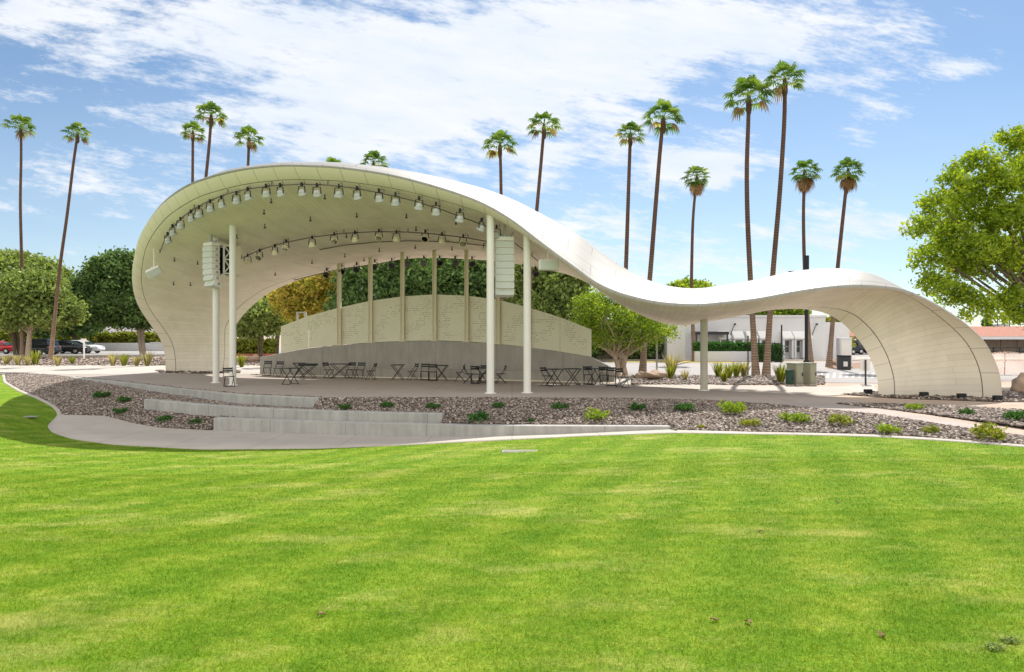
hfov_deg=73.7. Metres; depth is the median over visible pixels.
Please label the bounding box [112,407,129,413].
shrub
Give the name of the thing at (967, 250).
broadleaf tree
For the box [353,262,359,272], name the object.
spotlight
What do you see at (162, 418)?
shrub
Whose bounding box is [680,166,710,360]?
palm tree
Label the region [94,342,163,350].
wall
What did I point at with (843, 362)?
litter bin
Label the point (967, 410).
shrub
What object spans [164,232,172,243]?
spotlight
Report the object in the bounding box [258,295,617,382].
stage wall
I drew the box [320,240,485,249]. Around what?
lighting bar
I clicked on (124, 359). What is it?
grass clump
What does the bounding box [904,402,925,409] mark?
shrub
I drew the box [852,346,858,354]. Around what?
parked car
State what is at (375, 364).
folding chair
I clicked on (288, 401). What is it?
terrace wall
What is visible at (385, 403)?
shrub
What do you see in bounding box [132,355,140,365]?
grass clump
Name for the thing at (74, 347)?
parked car
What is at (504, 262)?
line array speaker
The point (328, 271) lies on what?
lighting bar
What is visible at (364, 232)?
lighting bar
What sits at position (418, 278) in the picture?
evergreen tree
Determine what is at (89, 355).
kerb
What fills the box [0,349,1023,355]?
road
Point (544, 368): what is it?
folding chair
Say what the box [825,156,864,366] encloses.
palm tree
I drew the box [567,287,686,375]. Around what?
multi trunk tree
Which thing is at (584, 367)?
folding chair
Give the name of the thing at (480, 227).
spotlight
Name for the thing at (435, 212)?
spotlight
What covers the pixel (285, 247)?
spotlight
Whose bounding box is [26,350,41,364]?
grass clump
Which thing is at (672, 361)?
dry lawn
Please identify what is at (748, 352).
sign post
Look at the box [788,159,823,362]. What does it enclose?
palm tree
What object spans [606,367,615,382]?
folding chair
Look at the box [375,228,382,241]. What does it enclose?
spotlight
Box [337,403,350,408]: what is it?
shrub
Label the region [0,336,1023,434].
ground
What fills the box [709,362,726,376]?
grass clump
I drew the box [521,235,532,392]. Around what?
support column
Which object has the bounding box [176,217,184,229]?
spotlight
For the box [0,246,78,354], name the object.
shade tree
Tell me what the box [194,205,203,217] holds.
spotlight
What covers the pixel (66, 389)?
gravel
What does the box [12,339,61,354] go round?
parked car
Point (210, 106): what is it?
palm tree
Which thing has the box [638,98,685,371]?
palm tree
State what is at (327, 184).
lighting bar
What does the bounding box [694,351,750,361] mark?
patio wall
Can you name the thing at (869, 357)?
pavement
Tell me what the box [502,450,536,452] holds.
valve cover
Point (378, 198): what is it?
spotlight
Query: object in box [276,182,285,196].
spotlight
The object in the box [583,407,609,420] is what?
shrub
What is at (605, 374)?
folding chair
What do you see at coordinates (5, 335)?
hedge
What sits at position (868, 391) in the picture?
uplight
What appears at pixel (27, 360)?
grass clump
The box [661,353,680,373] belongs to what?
grass clump
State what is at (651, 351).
shade tree
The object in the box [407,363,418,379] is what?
folding chair
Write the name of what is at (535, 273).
spotlight
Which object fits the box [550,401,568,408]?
shrub
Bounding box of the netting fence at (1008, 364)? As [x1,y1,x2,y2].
[993,350,1023,374]
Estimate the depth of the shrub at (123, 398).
26.86 m
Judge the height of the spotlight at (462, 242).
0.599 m
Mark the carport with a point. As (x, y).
(1002, 336)
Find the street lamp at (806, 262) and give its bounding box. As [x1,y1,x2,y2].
[788,255,808,361]
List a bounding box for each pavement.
[0,365,259,373]
[579,377,877,394]
[833,357,1021,358]
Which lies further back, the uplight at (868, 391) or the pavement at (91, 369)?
the pavement at (91, 369)
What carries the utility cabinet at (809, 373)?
on the ground at (1006, 387)
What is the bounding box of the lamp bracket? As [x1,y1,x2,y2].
[296,312,306,319]
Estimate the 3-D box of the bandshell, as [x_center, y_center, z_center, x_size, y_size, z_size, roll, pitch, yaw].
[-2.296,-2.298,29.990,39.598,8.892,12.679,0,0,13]
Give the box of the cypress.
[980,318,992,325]
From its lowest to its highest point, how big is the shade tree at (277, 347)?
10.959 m
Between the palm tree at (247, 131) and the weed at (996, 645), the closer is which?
the weed at (996, 645)
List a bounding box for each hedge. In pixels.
[0,329,84,343]
[85,330,160,342]
[236,337,277,353]
[691,340,750,350]
[757,341,784,361]
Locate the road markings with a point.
(847, 374)
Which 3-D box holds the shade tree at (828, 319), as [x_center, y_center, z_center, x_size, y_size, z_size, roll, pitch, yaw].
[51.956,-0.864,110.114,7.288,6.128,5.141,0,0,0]
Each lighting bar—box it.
[159,181,551,272]
[241,231,485,258]
[294,265,367,280]
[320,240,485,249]
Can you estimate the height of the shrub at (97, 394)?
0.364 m
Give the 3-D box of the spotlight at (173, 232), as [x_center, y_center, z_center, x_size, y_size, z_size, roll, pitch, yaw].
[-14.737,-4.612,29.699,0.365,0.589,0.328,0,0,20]
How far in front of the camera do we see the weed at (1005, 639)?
4.09 m
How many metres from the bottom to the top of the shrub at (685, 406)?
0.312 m
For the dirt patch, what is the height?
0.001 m
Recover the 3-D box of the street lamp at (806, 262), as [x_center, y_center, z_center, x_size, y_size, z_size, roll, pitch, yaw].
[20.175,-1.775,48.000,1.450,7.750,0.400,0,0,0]
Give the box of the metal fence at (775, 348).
[757,325,781,361]
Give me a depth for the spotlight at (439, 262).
35.79 m
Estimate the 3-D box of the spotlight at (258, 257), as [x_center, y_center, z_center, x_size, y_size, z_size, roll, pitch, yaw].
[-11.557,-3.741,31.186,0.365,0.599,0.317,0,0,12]
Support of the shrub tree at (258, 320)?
on the ground at (1006, 387)
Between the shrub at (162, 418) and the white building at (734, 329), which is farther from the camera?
the white building at (734, 329)
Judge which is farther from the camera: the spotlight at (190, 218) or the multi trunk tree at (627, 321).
the multi trunk tree at (627, 321)
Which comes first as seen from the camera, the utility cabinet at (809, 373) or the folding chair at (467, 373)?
the utility cabinet at (809, 373)
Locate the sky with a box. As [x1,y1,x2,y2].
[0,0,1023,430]
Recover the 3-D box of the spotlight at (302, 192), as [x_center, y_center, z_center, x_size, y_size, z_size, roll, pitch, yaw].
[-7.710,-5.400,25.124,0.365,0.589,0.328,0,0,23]
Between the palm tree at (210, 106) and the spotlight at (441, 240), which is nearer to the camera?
the spotlight at (441, 240)
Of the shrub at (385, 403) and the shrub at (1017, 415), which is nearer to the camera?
the shrub at (1017, 415)
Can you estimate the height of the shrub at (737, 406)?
0.471 m
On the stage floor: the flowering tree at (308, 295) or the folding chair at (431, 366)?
the folding chair at (431, 366)
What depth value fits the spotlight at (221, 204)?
26.47 m
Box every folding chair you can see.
[222,367,234,386]
[262,360,271,375]
[273,361,283,376]
[322,362,334,378]
[345,362,355,377]
[354,362,365,378]
[365,363,376,379]
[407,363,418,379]
[420,363,429,380]
[428,364,436,380]
[463,365,473,383]
[470,365,479,383]
[480,365,486,382]
[495,365,506,383]
[540,367,552,385]
[583,366,592,384]
[598,366,609,384]
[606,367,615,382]
[615,368,629,387]
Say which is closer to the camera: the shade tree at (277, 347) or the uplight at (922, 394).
the uplight at (922, 394)
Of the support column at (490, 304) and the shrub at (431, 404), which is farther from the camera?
the support column at (490, 304)
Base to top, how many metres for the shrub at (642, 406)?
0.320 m
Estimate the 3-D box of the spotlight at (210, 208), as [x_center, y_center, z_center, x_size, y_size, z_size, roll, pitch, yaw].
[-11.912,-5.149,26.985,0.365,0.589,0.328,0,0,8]
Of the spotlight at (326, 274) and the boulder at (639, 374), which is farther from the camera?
the spotlight at (326, 274)
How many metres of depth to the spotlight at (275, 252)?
30.56 m
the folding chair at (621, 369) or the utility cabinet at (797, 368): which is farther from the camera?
the utility cabinet at (797, 368)
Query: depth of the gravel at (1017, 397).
23.22 m
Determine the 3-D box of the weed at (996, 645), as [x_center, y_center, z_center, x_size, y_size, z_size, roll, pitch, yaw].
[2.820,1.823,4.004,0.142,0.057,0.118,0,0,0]
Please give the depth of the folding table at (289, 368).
29.56 m
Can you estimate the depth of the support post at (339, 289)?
35.85 m
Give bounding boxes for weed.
[981,641,1005,651]
[995,634,1022,644]
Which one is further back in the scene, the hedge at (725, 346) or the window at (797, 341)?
the window at (797, 341)
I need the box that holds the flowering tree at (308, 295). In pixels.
[261,271,336,346]
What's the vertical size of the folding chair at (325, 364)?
0.811 m
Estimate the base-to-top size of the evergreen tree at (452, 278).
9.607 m
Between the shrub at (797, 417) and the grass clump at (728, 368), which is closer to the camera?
the shrub at (797, 417)
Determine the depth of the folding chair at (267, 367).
36.14 m
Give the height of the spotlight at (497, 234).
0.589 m
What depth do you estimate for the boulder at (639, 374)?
33.07 m
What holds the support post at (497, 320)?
on the stage wall at (549, 332)
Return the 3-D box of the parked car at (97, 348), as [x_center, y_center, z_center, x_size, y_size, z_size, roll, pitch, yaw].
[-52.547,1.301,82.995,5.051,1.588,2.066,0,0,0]
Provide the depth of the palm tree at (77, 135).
59.90 m
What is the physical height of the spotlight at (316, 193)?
0.589 m
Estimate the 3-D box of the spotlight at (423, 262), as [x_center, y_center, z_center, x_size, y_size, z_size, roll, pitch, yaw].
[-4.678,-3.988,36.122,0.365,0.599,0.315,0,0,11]
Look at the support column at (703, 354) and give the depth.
26.23 m
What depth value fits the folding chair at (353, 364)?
34.20 m
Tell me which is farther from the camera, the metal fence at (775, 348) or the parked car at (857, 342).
the parked car at (857, 342)
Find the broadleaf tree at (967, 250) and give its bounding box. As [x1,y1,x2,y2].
[895,122,1023,329]
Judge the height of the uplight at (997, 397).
0.170 m
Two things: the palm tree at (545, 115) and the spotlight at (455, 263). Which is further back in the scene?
the palm tree at (545, 115)
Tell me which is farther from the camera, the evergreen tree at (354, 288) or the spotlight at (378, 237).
the evergreen tree at (354, 288)
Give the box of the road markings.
[820,373,873,377]
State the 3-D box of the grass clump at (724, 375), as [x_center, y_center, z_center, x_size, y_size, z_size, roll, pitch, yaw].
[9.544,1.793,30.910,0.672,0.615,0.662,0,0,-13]
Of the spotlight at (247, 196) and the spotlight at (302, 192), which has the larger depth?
the spotlight at (247, 196)
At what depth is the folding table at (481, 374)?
29.93 m
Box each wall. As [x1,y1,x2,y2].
[70,377,323,407]
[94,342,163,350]
[144,399,444,422]
[214,417,671,435]
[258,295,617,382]
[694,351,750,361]
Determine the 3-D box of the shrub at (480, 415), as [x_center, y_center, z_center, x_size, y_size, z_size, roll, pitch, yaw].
[-1.044,2.419,20.543,0.880,0.419,0.803,0,0,-30]
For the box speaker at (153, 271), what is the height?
1.496 m
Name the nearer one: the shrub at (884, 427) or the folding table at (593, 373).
the shrub at (884, 427)
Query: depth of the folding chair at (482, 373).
30.80 m
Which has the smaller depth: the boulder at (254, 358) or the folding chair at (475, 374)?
the folding chair at (475, 374)
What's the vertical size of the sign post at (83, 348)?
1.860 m
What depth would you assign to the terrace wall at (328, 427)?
20.80 m
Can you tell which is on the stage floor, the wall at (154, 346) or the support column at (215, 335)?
the support column at (215, 335)
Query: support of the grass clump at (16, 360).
on the ground at (1006, 387)
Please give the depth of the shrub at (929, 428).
16.05 m
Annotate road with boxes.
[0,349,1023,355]
[603,362,1023,382]
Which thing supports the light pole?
on the road at (691, 368)
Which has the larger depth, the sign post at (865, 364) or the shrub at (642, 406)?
the sign post at (865, 364)
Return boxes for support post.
[335,263,342,344]
[367,257,373,342]
[400,252,404,340]
[431,250,437,340]
[463,250,469,341]
[494,297,500,343]
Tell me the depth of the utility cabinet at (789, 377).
28.67 m
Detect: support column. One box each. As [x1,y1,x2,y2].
[211,237,220,382]
[228,225,237,385]
[485,215,495,393]
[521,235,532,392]
[699,319,709,390]
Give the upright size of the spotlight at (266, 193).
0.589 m
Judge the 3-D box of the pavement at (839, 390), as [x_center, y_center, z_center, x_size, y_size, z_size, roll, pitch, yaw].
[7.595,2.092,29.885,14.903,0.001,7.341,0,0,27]
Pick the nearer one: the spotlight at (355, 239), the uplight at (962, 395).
the uplight at (962, 395)
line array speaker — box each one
[202,234,240,287]
[495,224,514,296]
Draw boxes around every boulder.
[247,354,259,361]
[636,371,644,378]
[642,369,667,378]
[1010,372,1023,391]
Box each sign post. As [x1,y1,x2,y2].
[81,339,85,358]
[747,336,748,374]
[860,358,869,384]
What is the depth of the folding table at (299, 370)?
34.91 m
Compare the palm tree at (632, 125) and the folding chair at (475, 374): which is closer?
the folding chair at (475, 374)
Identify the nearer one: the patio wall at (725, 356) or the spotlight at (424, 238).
the spotlight at (424, 238)
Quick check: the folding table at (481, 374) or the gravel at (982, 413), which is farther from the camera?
the folding table at (481, 374)
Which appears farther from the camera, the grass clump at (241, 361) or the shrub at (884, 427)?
the grass clump at (241, 361)
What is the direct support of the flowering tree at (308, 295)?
on the ground at (1006, 387)
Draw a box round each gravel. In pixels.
[0,357,825,384]
[0,372,1023,443]
[155,369,240,373]
[837,402,1023,426]
[843,391,1023,401]
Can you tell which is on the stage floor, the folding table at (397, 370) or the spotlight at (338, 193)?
the folding table at (397, 370)
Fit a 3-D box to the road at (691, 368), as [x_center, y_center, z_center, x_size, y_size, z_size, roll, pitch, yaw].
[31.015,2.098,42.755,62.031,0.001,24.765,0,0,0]
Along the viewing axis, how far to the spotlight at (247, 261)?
31.87 m
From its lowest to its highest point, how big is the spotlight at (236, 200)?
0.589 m
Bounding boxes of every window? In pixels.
[785,340,789,352]
[796,340,799,352]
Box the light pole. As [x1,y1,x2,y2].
[656,340,657,369]
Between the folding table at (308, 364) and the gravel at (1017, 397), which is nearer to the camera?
the gravel at (1017, 397)
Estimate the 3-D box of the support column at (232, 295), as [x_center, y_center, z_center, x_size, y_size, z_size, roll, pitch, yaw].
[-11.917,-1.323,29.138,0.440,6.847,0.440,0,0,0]
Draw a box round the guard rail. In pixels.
[989,347,1023,353]
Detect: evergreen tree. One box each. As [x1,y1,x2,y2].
[320,266,380,343]
[365,258,451,341]
[430,258,486,342]
[472,260,521,346]
[504,264,607,352]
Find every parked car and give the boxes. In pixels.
[0,341,12,353]
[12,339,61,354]
[44,340,91,353]
[60,340,104,352]
[852,339,866,354]
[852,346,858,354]
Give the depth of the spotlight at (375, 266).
35.86 m
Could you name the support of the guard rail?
on the road at (155, 353)
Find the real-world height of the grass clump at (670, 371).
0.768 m
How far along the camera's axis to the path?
20.14 m
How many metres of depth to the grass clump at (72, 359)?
50.40 m
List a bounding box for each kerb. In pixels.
[0,355,164,356]
[236,354,273,355]
[597,359,1023,360]
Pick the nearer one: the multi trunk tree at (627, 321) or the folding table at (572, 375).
the folding table at (572, 375)
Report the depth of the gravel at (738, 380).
33.55 m
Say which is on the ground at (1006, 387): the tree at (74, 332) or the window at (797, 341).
the tree at (74, 332)
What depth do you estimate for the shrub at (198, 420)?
23.02 m
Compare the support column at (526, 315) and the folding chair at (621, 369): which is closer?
the support column at (526, 315)
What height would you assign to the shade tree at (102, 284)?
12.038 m
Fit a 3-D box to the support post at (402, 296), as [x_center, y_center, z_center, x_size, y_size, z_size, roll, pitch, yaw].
[-5.574,-2.011,34.718,0.340,4.576,0.200,0,0,0]
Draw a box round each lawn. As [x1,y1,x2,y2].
[0,374,1023,671]
[608,361,735,362]
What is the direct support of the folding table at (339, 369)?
on the stage floor
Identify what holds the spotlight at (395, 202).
attached to the lighting bar at (327, 184)
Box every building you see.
[96,326,153,333]
[596,315,849,360]
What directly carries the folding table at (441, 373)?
on the stage floor
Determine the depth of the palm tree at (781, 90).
36.20 m
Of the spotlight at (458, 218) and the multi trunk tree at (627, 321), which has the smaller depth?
the spotlight at (458, 218)
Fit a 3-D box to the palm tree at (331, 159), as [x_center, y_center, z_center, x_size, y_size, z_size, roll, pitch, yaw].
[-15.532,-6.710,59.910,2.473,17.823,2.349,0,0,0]
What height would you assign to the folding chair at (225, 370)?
0.811 m
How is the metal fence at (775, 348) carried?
on the road at (691, 368)
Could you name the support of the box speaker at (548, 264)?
hanging from the bandshell
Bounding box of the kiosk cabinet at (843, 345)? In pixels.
[836,337,851,366]
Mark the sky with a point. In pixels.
(899, 88)
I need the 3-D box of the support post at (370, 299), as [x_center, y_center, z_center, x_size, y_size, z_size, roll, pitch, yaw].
[-7.311,-1.873,35.248,0.340,4.457,0.200,0,0,0]
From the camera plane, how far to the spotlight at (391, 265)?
36.21 m
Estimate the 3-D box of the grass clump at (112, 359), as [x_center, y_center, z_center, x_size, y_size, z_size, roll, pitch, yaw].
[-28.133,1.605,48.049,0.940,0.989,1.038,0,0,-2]
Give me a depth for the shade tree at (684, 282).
82.87 m
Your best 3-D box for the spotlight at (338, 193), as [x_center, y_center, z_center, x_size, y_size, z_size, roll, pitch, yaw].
[-6.338,-5.303,24.960,0.365,0.589,0.328,0,0,-19]
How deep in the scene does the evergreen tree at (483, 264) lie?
50.03 m
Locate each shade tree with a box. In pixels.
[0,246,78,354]
[0,262,91,357]
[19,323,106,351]
[67,245,154,354]
[262,292,310,353]
[536,323,663,359]
[666,275,715,287]
[747,309,811,314]
[825,313,839,321]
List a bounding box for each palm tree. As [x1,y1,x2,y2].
[0,113,37,356]
[47,122,91,359]
[180,121,205,182]
[194,101,227,177]
[232,124,264,165]
[325,156,341,345]
[360,150,389,167]
[481,129,518,344]
[526,111,563,291]
[613,121,647,370]
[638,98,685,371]
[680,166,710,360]
[723,74,775,374]
[762,60,806,374]
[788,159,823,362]
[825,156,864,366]
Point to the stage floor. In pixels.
(328, 387)
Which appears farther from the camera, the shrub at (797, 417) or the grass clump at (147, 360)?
the grass clump at (147, 360)
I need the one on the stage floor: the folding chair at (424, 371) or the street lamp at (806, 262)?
the folding chair at (424, 371)
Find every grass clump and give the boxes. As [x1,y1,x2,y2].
[0,354,10,363]
[12,355,22,364]
[23,355,32,365]
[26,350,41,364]
[53,354,61,365]
[67,355,75,363]
[106,352,118,365]
[117,353,129,365]
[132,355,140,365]
[140,351,154,365]
[236,354,246,366]
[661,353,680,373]
[663,364,675,377]
[681,370,688,379]
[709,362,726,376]
[718,370,728,380]
[721,363,735,377]
[731,361,744,376]
[738,360,751,375]
[770,363,786,381]
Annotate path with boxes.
[0,373,1023,449]
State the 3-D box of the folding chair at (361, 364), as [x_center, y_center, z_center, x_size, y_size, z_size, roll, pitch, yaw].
[-7.527,1.703,33.816,0.398,0.811,0.478,0,0,11]
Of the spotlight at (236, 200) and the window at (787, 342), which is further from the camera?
the window at (787, 342)
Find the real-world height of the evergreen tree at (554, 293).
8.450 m
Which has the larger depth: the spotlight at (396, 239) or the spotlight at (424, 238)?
the spotlight at (396, 239)
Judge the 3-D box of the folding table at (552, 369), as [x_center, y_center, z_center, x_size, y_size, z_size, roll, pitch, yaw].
[1.784,1.744,28.718,0.620,0.729,0.620,0,0,-29]
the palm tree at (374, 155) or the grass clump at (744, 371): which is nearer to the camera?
the grass clump at (744, 371)
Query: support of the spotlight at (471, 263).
hanging from the bandshell
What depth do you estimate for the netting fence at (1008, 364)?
36.99 m
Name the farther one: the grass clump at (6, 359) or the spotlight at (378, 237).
the grass clump at (6, 359)
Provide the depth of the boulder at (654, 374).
32.00 m
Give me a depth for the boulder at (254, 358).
55.74 m
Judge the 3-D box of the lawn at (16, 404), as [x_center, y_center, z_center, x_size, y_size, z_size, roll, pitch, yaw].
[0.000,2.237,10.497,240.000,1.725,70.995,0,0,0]
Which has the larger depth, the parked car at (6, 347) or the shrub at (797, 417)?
the parked car at (6, 347)
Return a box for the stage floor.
[52,374,1006,432]
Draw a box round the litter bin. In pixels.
[836,355,851,369]
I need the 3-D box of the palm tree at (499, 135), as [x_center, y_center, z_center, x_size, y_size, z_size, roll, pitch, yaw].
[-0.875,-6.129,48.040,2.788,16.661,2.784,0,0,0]
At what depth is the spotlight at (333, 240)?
29.36 m
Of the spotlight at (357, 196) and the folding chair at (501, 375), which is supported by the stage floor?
the folding chair at (501, 375)
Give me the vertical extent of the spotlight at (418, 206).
0.589 m
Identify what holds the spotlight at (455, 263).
hanging from the bandshell
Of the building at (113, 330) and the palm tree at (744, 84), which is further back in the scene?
the building at (113, 330)
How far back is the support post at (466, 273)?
33.63 m
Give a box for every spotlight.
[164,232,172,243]
[169,223,177,235]
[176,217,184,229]
[187,208,195,221]
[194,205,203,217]
[206,198,214,212]
[218,194,226,208]
[232,191,241,204]
[243,253,251,263]
[244,187,252,200]
[255,249,262,260]
[261,184,270,197]
[271,244,278,254]
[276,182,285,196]
[281,239,289,251]
[298,182,306,196]
[308,235,316,246]
[312,182,321,197]
[323,267,329,277]
[330,231,337,244]
[334,183,343,197]
[338,264,344,274]
[351,230,358,241]
[353,185,361,200]
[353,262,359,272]
[373,259,377,269]
[374,187,383,202]
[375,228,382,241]
[388,258,394,268]
[390,191,399,206]
[392,230,400,241]
[405,256,409,266]
[414,196,423,210]
[420,256,426,265]
[421,228,428,241]
[431,201,440,215]
[437,255,442,265]
[438,231,445,243]
[452,256,458,266]
[455,207,464,222]
[459,233,466,246]
[469,256,474,266]
[476,217,484,232]
[494,224,500,238]
[532,266,538,276]
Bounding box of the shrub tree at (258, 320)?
[236,297,292,356]
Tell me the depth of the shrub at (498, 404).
21.70 m
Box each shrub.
[91,390,111,397]
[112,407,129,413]
[116,395,131,402]
[155,414,172,421]
[188,417,202,423]
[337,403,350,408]
[378,400,393,406]
[423,402,441,407]
[466,410,492,422]
[491,401,506,407]
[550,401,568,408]
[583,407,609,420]
[629,401,645,410]
[674,402,699,410]
[717,399,747,414]
[737,417,762,426]
[779,411,811,422]
[824,413,855,424]
[873,421,902,432]
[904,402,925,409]
[920,424,940,432]
[958,407,974,413]
[969,421,1007,439]
[1000,409,1023,421]
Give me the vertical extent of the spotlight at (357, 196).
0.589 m
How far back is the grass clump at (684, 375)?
31.93 m
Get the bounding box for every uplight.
[863,389,872,393]
[919,392,928,396]
[956,393,966,398]
[992,395,1002,400]
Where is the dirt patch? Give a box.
[827,362,859,368]
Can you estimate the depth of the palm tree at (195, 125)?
57.91 m
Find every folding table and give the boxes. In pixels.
[280,367,298,384]
[292,363,304,376]
[298,363,317,377]
[330,363,350,377]
[391,364,404,379]
[435,365,448,380]
[475,367,486,382]
[546,368,564,386]
[564,368,580,385]
[585,368,604,384]
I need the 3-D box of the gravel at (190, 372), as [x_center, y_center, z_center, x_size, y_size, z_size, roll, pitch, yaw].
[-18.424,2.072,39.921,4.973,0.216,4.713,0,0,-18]
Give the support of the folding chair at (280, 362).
on the stage floor
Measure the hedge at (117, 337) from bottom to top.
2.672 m
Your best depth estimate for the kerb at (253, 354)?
70.80 m
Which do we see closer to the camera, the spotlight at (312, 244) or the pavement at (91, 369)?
the spotlight at (312, 244)
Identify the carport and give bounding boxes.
[970,326,1023,352]
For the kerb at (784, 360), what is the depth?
57.51 m
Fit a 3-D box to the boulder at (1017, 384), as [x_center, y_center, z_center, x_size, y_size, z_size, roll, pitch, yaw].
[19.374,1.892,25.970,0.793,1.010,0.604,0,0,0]
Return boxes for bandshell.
[132,162,1001,397]
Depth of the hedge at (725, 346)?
56.24 m
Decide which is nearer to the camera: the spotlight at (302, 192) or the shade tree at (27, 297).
the spotlight at (302, 192)
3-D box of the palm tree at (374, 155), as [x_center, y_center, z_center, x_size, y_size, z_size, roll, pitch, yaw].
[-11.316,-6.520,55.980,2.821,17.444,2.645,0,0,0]
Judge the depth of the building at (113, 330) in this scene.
125.00 m
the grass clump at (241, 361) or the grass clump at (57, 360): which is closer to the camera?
the grass clump at (241, 361)
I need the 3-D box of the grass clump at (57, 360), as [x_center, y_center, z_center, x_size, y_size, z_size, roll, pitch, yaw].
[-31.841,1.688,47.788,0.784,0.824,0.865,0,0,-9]
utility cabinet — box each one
[785,370,793,385]
[786,363,803,385]
[800,362,816,384]
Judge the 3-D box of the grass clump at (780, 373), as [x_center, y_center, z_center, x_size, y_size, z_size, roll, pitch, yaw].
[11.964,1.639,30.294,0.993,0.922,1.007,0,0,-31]
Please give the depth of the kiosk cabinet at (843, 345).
45.70 m
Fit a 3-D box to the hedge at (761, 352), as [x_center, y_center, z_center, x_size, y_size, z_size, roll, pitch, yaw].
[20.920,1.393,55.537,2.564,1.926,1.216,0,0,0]
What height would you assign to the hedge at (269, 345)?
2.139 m
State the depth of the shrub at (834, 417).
17.72 m
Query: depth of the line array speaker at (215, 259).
30.13 m
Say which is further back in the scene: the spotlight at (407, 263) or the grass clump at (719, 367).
the spotlight at (407, 263)
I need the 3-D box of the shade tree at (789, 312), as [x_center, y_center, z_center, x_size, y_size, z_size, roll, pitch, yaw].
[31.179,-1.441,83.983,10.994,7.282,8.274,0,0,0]
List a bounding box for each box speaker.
[145,249,162,278]
[538,252,558,270]
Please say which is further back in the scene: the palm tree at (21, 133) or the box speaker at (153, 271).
the palm tree at (21, 133)

